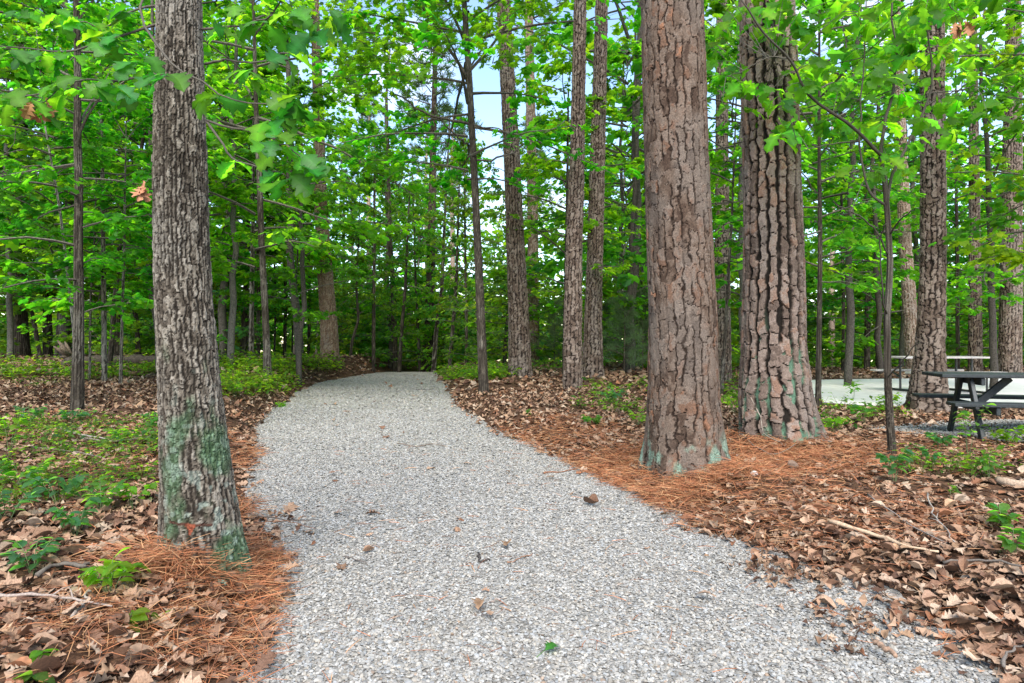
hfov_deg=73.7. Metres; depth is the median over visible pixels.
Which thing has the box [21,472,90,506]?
seedling
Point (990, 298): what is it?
hardwood tree
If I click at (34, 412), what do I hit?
seedling
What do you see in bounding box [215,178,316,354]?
hardwood tree
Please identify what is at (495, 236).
hardwood tree
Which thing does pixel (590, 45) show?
hardwood tree
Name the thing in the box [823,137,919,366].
hardwood tree
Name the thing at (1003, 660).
twig
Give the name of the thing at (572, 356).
pine tree
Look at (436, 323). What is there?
hardwood tree
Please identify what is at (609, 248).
hardwood tree
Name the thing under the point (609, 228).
hardwood tree
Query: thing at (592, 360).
pine tree
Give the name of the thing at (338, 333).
shrub
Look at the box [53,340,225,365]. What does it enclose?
fallen log
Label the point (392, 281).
hardwood tree
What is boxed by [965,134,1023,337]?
hardwood tree
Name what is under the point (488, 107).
sky
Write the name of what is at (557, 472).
twig
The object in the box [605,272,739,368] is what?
shrub
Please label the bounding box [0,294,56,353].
shrub
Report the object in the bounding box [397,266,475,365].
shrub
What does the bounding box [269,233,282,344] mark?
hardwood tree
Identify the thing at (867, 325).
hardwood tree
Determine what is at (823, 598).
fallen leaf
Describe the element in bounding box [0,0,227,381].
hardwood tree
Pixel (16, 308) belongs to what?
shrub
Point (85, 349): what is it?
shrub
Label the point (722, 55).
hardwood tree
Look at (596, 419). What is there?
seedling
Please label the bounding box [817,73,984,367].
hardwood tree
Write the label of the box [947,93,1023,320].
hardwood tree
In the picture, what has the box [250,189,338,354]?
hardwood tree
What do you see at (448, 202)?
hardwood tree
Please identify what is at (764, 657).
gravel path
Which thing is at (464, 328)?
shrub
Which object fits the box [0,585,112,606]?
twig
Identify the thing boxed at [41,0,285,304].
hardwood tree
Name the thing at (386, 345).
shrub
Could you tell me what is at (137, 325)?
shrub
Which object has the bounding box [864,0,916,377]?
pine tree
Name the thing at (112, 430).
seedling
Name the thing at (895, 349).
shrub
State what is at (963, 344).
shrub
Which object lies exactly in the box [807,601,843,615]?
twig
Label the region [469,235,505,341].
hardwood tree
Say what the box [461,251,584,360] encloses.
shrub
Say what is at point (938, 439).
seedling
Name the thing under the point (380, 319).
shrub
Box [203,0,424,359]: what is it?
hardwood tree
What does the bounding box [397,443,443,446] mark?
twig
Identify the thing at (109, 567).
seedling
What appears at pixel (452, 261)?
pine tree
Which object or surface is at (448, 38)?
hardwood tree
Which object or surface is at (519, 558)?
twig
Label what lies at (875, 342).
hardwood tree
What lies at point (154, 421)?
seedling
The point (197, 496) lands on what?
oak tree
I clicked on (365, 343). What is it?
shrub
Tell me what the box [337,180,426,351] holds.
hardwood tree
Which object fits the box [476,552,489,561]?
twig
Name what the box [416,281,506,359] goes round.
shrub
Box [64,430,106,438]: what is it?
twig
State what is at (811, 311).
shrub
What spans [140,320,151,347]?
shrub
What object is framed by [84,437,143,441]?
twig
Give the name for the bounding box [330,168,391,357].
hardwood tree
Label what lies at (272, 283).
hardwood tree
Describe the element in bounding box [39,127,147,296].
hardwood tree
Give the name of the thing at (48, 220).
hardwood tree
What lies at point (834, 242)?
hardwood tree
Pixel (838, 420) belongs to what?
seedling
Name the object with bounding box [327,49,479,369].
hardwood tree
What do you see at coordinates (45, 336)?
shrub
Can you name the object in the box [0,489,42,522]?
seedling
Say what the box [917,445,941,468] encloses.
seedling
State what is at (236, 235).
hardwood tree
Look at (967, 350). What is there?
shrub
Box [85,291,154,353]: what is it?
shrub
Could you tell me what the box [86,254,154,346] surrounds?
shrub
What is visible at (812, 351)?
shrub
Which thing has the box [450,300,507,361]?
shrub
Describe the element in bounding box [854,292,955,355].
shrub
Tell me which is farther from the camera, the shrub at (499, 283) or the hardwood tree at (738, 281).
the hardwood tree at (738, 281)
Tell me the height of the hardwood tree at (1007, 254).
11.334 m
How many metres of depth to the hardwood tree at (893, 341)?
46.87 m
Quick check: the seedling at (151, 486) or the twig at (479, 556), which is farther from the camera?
the seedling at (151, 486)
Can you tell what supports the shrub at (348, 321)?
on the forest floor
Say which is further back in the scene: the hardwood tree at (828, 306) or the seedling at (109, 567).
the hardwood tree at (828, 306)
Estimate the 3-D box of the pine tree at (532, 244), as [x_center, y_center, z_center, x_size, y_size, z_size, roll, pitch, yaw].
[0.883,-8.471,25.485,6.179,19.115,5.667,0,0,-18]
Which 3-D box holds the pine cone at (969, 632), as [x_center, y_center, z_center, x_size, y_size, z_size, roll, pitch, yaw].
[1.952,1.253,2.919,0.064,0.040,0.040,11,-19,20]
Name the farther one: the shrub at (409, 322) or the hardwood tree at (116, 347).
the shrub at (409, 322)
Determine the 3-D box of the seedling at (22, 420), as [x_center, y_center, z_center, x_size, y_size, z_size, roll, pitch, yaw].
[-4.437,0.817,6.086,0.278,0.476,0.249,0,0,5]
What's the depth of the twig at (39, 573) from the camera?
3.22 m
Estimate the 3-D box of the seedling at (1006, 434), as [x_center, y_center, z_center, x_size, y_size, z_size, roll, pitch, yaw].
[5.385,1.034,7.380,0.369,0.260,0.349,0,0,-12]
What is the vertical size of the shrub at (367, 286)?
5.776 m
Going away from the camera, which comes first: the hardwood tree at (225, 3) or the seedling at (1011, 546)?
the seedling at (1011, 546)
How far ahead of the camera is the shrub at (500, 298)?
24.45 m
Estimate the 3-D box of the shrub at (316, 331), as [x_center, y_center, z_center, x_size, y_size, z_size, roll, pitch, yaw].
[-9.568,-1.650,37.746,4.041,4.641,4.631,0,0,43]
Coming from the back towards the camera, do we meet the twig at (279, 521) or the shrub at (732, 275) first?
the shrub at (732, 275)
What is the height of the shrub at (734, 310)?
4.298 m
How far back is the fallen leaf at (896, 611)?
3.15 m
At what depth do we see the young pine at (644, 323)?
21.81 m
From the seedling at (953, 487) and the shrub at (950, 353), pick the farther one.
the shrub at (950, 353)
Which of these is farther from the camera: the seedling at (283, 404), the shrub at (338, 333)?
the shrub at (338, 333)
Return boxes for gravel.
[237,374,1002,682]
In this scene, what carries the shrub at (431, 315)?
on the forest floor
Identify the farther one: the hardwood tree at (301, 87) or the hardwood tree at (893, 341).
the hardwood tree at (893, 341)
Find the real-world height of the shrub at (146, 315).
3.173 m
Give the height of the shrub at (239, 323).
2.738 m
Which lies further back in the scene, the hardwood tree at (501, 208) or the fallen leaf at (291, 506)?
the hardwood tree at (501, 208)
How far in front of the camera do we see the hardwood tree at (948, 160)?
51.22 m
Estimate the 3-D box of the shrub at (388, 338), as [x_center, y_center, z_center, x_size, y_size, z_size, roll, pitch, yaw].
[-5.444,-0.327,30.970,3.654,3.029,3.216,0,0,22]
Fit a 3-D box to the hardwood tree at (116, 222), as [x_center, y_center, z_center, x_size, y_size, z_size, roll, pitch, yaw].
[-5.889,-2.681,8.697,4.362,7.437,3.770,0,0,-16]
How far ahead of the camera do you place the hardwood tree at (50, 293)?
26.99 m
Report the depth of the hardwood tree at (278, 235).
15.81 m
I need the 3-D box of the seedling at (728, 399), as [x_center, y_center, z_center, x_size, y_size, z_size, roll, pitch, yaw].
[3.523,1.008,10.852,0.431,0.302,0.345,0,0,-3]
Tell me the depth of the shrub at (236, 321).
32.26 m
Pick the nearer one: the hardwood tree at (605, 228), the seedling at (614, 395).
the seedling at (614, 395)
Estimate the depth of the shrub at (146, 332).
37.48 m
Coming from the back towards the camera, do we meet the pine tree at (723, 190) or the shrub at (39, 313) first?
the shrub at (39, 313)
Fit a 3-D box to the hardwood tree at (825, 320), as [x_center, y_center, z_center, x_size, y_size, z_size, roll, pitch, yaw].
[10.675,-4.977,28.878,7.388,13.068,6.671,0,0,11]
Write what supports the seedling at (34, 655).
on the forest floor
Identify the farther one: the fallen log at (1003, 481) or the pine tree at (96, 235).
the pine tree at (96, 235)
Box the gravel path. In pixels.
[232,372,999,682]
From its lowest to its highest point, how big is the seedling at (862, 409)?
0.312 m
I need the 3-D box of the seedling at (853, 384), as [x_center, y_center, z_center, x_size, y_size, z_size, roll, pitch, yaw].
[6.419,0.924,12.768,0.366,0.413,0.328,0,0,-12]
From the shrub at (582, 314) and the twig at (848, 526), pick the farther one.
the shrub at (582, 314)
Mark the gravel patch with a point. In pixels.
(998, 422)
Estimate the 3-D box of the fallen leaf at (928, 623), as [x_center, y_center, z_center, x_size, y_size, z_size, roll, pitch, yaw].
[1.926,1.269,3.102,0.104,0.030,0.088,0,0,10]
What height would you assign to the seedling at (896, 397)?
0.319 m
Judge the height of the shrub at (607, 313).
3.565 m
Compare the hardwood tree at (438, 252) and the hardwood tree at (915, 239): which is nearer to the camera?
the hardwood tree at (915, 239)
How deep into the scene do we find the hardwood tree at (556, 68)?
17.69 m
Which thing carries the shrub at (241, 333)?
on the forest floor
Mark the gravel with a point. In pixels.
(719, 653)
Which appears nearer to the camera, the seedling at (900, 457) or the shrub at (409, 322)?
the seedling at (900, 457)
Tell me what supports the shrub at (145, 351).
on the forest floor
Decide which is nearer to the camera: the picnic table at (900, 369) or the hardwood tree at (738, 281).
the picnic table at (900, 369)
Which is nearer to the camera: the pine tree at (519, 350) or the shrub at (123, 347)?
the pine tree at (519, 350)
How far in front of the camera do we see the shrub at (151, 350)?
38.65 m
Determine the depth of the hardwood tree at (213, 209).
16.19 m
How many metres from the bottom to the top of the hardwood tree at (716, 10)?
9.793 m
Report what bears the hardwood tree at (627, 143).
on the forest floor
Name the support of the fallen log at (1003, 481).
on the forest floor
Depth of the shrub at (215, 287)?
26.05 m
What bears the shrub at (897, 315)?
on the forest floor
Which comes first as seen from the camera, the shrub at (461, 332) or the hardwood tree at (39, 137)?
the hardwood tree at (39, 137)
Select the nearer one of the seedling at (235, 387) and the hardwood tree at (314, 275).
the seedling at (235, 387)
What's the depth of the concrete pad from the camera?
15.12 m
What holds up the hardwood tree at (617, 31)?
on the forest floor
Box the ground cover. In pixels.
[0,349,1023,503]
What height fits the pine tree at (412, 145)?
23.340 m
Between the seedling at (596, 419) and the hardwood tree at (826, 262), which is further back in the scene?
the hardwood tree at (826, 262)
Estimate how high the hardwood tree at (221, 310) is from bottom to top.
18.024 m
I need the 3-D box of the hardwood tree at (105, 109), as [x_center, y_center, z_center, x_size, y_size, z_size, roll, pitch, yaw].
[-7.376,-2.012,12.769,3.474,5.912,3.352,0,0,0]
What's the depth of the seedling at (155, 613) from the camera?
2.83 m
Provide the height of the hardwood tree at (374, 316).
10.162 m
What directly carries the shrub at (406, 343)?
on the forest floor
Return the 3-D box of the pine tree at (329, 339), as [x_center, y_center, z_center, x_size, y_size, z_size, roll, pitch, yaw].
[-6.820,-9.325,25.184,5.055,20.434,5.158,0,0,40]
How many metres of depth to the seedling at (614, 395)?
11.92 m
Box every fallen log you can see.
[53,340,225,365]
[994,476,1023,488]
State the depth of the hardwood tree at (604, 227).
55.70 m
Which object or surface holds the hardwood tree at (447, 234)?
on the forest floor
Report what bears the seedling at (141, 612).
on the forest floor
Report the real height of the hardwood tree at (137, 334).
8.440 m
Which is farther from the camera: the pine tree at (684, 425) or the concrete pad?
the concrete pad
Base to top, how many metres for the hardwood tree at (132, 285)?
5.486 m
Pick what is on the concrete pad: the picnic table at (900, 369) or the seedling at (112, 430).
the picnic table at (900, 369)
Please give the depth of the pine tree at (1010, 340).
21.28 m
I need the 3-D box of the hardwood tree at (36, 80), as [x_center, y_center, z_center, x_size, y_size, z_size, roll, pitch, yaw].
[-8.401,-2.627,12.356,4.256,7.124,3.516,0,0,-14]
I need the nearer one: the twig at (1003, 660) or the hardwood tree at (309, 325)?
the twig at (1003, 660)
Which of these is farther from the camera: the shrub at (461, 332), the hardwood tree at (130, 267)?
the hardwood tree at (130, 267)
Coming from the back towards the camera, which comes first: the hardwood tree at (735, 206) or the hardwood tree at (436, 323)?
the hardwood tree at (735, 206)
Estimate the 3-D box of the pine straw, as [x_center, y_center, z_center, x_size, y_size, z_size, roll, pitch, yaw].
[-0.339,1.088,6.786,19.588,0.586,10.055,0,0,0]
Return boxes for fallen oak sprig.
[536,641,558,657]
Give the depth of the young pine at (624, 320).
19.92 m
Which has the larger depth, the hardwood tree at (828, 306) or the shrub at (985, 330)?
the shrub at (985, 330)
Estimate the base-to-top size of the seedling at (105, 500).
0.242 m
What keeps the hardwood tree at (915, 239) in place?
on the forest floor
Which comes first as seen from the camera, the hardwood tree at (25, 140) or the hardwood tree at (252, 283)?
the hardwood tree at (25, 140)
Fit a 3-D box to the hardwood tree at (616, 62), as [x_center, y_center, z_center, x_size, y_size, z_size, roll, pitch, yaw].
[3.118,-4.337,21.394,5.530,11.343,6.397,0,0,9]
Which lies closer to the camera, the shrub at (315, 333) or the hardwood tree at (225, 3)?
the hardwood tree at (225, 3)
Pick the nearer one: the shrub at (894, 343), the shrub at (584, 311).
the shrub at (584, 311)
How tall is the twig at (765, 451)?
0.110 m
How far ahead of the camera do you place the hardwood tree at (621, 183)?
28.35 m
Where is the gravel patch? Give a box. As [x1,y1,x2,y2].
[867,419,1023,441]
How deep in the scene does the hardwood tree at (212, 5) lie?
28.24 m
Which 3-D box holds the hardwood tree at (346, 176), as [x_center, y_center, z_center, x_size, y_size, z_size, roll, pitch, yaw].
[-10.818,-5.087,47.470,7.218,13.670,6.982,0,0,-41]
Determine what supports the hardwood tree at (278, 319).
on the forest floor
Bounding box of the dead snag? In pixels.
[24,273,42,356]
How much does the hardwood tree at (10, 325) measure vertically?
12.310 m
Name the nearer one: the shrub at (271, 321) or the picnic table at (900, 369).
the picnic table at (900, 369)
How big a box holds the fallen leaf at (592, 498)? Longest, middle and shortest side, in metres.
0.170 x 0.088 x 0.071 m
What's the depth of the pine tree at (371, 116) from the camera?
51.66 m
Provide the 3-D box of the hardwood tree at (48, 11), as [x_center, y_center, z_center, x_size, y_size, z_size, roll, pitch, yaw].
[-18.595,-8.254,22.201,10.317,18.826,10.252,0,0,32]
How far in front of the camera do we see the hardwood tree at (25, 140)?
10.19 m
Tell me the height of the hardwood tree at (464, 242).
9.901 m
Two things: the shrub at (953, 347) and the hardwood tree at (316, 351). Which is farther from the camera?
the hardwood tree at (316, 351)
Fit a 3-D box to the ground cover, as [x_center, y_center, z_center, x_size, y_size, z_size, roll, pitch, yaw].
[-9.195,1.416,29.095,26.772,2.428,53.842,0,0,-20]
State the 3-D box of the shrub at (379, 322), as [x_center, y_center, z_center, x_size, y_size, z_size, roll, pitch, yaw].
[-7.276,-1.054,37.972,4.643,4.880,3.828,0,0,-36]
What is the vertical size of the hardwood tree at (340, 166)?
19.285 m
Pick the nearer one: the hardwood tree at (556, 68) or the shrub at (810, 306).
the hardwood tree at (556, 68)
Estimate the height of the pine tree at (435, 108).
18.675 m
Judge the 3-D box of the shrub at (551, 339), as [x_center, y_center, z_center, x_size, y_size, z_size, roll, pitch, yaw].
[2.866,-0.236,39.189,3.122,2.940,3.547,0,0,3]
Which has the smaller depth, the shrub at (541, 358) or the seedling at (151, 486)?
the seedling at (151, 486)
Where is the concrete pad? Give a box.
[812,378,1023,407]
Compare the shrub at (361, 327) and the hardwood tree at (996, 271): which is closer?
the shrub at (361, 327)
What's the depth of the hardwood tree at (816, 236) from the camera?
58.47 m
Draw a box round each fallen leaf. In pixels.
[281,502,299,511]
[583,494,598,503]
[812,594,836,607]
[887,608,901,620]
[925,616,944,624]
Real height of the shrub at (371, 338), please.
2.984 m
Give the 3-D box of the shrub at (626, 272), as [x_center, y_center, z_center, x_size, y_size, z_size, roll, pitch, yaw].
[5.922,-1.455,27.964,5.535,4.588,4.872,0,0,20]
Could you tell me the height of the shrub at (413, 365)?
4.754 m
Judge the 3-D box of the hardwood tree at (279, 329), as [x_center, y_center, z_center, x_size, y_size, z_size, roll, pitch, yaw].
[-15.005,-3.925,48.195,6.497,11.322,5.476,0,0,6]
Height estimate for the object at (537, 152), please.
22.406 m
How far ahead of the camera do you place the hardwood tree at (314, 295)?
27.94 m
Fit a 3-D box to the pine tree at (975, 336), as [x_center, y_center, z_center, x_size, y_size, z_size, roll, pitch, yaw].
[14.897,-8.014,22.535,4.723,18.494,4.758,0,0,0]
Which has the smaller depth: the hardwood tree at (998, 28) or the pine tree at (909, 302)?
the hardwood tree at (998, 28)
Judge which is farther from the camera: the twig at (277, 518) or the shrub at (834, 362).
the shrub at (834, 362)
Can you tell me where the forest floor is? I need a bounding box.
[0,356,1023,682]
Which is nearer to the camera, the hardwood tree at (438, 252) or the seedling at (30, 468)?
the seedling at (30, 468)
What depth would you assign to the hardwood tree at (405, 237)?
51.93 m
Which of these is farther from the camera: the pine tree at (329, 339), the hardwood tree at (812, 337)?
the hardwood tree at (812, 337)
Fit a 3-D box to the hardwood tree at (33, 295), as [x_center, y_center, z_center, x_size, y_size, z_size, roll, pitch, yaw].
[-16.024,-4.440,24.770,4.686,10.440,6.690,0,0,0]
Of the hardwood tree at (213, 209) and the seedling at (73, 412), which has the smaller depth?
the seedling at (73, 412)
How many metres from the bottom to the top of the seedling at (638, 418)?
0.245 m
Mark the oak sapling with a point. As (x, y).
(920, 17)
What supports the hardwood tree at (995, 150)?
on the forest floor
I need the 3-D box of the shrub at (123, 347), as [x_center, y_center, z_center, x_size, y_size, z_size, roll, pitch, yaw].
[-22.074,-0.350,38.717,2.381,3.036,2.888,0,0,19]
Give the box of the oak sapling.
[704,0,1013,455]
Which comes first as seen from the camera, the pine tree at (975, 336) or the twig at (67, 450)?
the twig at (67, 450)
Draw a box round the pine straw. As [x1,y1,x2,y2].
[0,404,1023,682]
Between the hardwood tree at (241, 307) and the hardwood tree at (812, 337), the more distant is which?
the hardwood tree at (812, 337)
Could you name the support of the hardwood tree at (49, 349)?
on the forest floor
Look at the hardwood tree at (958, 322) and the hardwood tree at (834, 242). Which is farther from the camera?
the hardwood tree at (958, 322)
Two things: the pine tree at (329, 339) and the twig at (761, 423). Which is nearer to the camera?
the twig at (761, 423)
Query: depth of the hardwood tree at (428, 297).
30.95 m
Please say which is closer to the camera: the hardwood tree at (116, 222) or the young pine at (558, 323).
the hardwood tree at (116, 222)
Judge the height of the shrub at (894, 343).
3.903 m
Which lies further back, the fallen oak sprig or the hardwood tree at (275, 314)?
the hardwood tree at (275, 314)
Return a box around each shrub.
[0,254,31,352]
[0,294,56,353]
[29,312,91,352]
[30,279,132,347]
[34,238,151,352]
[55,310,109,353]
[84,293,133,353]
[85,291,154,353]
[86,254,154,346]
[91,313,142,353]
[99,317,154,352]
[111,283,228,348]
[123,314,149,342]
[123,316,152,353]
[126,302,154,354]
[127,295,153,346]
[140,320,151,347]
[210,255,301,350]
[212,271,256,347]
[214,284,261,350]
[216,294,255,353]
[216,304,272,343]
[219,291,277,353]
[287,251,390,348]
[288,275,370,351]
[289,263,361,352]
[304,276,369,353]
[304,288,368,352]
[304,291,385,352]
[307,280,370,351]
[316,253,397,355]
[340,279,407,352]
[341,302,429,366]
[347,278,422,365]
[358,271,424,362]
[359,312,397,356]
[369,294,446,368]
[382,291,462,367]
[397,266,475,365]
[398,283,456,367]
[407,291,477,371]
[414,270,502,368]
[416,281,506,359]
[419,293,476,366]
[423,276,500,365]
[439,272,562,359]
[447,266,549,355]
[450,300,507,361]
[460,256,563,359]
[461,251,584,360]
[486,295,546,360]
[503,297,583,359]
[539,317,562,360]
[542,276,621,360]
[544,283,614,358]
[557,277,647,361]
[602,283,647,369]
[603,252,647,353]
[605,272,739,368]
[623,272,740,369]
[730,274,740,363]
[730,300,739,366]
[731,278,825,360]
[731,294,739,365]
[806,287,832,362]
[807,292,815,354]
[807,308,871,367]
[809,268,900,363]
[822,302,898,366]
[853,278,904,365]
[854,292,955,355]
[871,325,898,365]
[882,325,951,360]
[945,246,1023,363]
[945,278,1023,366]
[946,273,1023,363]
[946,313,965,365]
[947,316,997,364]
[950,308,997,366]
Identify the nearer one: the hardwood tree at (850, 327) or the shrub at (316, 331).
the hardwood tree at (850, 327)
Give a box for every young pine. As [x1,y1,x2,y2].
[530,296,562,363]
[582,296,623,355]
[602,290,647,371]
[606,285,648,368]
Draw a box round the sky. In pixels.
[0,0,1023,361]
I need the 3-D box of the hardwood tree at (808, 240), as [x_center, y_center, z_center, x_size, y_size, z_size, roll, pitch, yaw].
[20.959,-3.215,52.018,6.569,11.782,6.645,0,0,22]
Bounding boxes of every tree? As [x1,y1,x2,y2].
[0,0,88,355]
[0,0,96,251]
[0,0,121,274]
[0,0,154,258]
[0,0,154,357]
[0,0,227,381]
[0,0,233,409]
[0,0,352,590]
[0,7,89,277]
[0,14,152,338]
[0,21,116,359]
[0,120,153,380]
[0,124,126,356]
[0,131,70,355]
[0,133,141,351]
[3,81,153,384]
[19,8,253,368]
[38,81,147,355]
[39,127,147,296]
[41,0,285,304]
[43,0,260,373]
[50,0,460,376]
[61,137,148,354]
[73,0,281,264]
[84,53,128,354]
[97,139,239,320]
[98,0,317,365]
[109,0,377,356]
[131,3,342,355]
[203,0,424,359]
[206,105,327,355]
[208,74,340,353]
[209,157,299,351]
[212,104,337,355]
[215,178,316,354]
[217,67,377,384]
[237,191,333,355]
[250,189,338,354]
[255,217,317,353]
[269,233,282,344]
[279,191,346,353]
[279,217,366,353]
[296,141,378,285]
[296,172,408,354]
[306,0,644,394]
[311,0,352,365]
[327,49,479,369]
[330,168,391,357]
[335,145,408,372]
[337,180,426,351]
[340,85,404,356]
[345,94,429,371]
[369,182,459,296]
[370,182,443,371]
[370,184,463,350]
[376,174,438,371]
[377,193,463,286]
[392,105,462,267]
[394,4,485,371]
[397,246,449,289]
[401,121,486,371]
[414,137,497,366]
[420,102,485,364]
[424,129,495,363]
[444,0,594,364]
[459,0,737,371]
[465,134,554,365]
[468,43,645,376]
[468,217,546,361]
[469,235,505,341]
[492,0,800,364]
[496,202,558,318]
[497,0,532,378]
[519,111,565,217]
[521,19,648,371]
[523,34,711,343]
[540,198,628,314]
[555,134,647,340]
[559,177,630,312]
[562,0,586,389]
[582,0,607,378]
[583,139,643,326]
[603,171,642,269]
[606,0,919,292]
[621,0,903,344]
[637,0,730,481]
[705,30,873,393]
[707,0,1023,406]
[711,184,738,301]
[712,171,740,363]
[714,0,731,381]
[714,0,956,384]
[714,101,877,339]
[737,0,827,444]
[801,0,1023,373]
[802,111,858,367]
[802,136,919,371]
[803,171,858,365]
[804,224,861,365]
[805,236,846,364]
[805,238,827,324]
[810,146,959,367]
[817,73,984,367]
[822,0,1023,304]
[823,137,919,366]
[841,185,918,357]
[859,140,952,360]
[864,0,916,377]
[865,0,1023,387]
[882,70,1023,371]
[889,0,1023,270]
[903,3,950,412]
[909,128,1023,308]
[925,0,1023,246]
[946,72,1023,367]
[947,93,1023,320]
[951,194,1023,365]
[958,0,1022,371]
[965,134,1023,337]
[967,13,982,371]
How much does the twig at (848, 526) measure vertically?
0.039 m
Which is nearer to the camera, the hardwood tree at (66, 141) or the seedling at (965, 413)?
the seedling at (965, 413)
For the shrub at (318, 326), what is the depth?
37.92 m
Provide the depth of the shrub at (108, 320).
39.51 m
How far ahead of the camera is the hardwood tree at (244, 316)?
25.91 m
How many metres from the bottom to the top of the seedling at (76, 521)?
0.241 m
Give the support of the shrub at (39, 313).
on the forest floor
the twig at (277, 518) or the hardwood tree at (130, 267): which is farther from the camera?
the hardwood tree at (130, 267)
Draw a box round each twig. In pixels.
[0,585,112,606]
[32,446,104,458]
[35,561,89,577]
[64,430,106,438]
[70,589,91,617]
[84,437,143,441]
[210,574,226,584]
[244,513,315,520]
[250,520,315,528]
[344,555,367,564]
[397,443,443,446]
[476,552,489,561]
[507,553,532,562]
[543,468,576,473]
[737,431,799,454]
[751,398,783,443]
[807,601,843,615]
[827,518,938,552]
[867,493,946,542]
[872,639,897,657]
[927,492,954,541]
[943,559,1021,567]
[1001,643,1023,667]
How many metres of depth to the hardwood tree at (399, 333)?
29.93 m
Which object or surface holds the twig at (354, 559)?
on the gravel
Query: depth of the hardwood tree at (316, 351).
47.00 m
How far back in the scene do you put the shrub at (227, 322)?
28.84 m
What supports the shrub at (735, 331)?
on the forest floor
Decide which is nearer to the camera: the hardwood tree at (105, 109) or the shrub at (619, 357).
the hardwood tree at (105, 109)
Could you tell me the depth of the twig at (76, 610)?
2.76 m
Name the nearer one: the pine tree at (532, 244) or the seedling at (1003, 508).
the seedling at (1003, 508)
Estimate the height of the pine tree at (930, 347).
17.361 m
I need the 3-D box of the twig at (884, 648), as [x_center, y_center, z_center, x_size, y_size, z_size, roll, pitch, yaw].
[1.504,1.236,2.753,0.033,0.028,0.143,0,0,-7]
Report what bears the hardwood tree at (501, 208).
on the forest floor
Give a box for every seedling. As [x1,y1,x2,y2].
[0,409,32,455]
[0,457,55,485]
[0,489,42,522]
[0,537,64,575]
[12,404,47,423]
[12,670,54,682]
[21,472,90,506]
[29,648,57,662]
[44,496,100,535]
[57,408,89,424]
[75,476,126,512]
[78,547,150,592]
[107,425,143,444]
[108,481,158,508]
[127,607,150,632]
[136,412,157,430]
[151,609,173,621]
[226,381,245,396]
[275,401,287,406]
[580,414,601,424]
[598,386,627,402]
[627,409,645,423]
[721,395,737,411]
[821,416,851,433]
[843,380,862,399]
[846,402,876,422]
[875,392,902,405]
[875,446,915,483]
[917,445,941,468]
[925,432,957,450]
[948,484,960,497]
[953,403,996,458]
[975,450,999,476]
[984,502,1022,526]
[988,425,1023,446]
[996,524,1023,552]
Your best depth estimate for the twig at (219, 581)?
3.29 m
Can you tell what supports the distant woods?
on the forest floor
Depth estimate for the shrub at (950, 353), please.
25.28 m
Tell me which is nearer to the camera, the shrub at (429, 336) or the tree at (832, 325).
the shrub at (429, 336)
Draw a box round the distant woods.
[0,89,1023,371]
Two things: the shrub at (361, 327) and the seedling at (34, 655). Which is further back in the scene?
the shrub at (361, 327)
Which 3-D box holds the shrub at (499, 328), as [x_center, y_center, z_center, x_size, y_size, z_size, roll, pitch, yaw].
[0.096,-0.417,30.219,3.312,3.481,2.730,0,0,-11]
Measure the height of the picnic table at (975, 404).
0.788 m
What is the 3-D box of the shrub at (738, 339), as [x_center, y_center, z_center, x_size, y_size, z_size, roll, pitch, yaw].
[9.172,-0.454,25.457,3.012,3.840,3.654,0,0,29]
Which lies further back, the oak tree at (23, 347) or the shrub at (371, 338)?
the shrub at (371, 338)
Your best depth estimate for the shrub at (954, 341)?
36.96 m
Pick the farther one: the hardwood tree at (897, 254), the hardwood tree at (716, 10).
the hardwood tree at (897, 254)
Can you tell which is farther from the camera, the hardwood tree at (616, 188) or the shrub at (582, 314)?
the hardwood tree at (616, 188)
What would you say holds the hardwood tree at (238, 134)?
on the forest floor
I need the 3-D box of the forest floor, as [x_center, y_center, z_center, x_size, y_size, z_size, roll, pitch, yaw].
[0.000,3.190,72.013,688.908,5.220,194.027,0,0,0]
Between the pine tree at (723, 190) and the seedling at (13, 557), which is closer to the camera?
the seedling at (13, 557)
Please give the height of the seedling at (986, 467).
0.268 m
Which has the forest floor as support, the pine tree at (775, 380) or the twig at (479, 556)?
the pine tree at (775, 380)
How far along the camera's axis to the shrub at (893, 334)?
31.85 m
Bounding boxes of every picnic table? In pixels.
[870,356,998,393]
[912,371,1023,442]
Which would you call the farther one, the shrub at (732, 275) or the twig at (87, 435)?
the shrub at (732, 275)
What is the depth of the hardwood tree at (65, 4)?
22.33 m
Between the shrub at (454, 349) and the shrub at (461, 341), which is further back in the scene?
the shrub at (454, 349)
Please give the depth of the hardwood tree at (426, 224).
48.74 m
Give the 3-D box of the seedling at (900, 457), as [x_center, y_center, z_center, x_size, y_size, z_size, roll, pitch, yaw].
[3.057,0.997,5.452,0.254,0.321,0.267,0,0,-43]

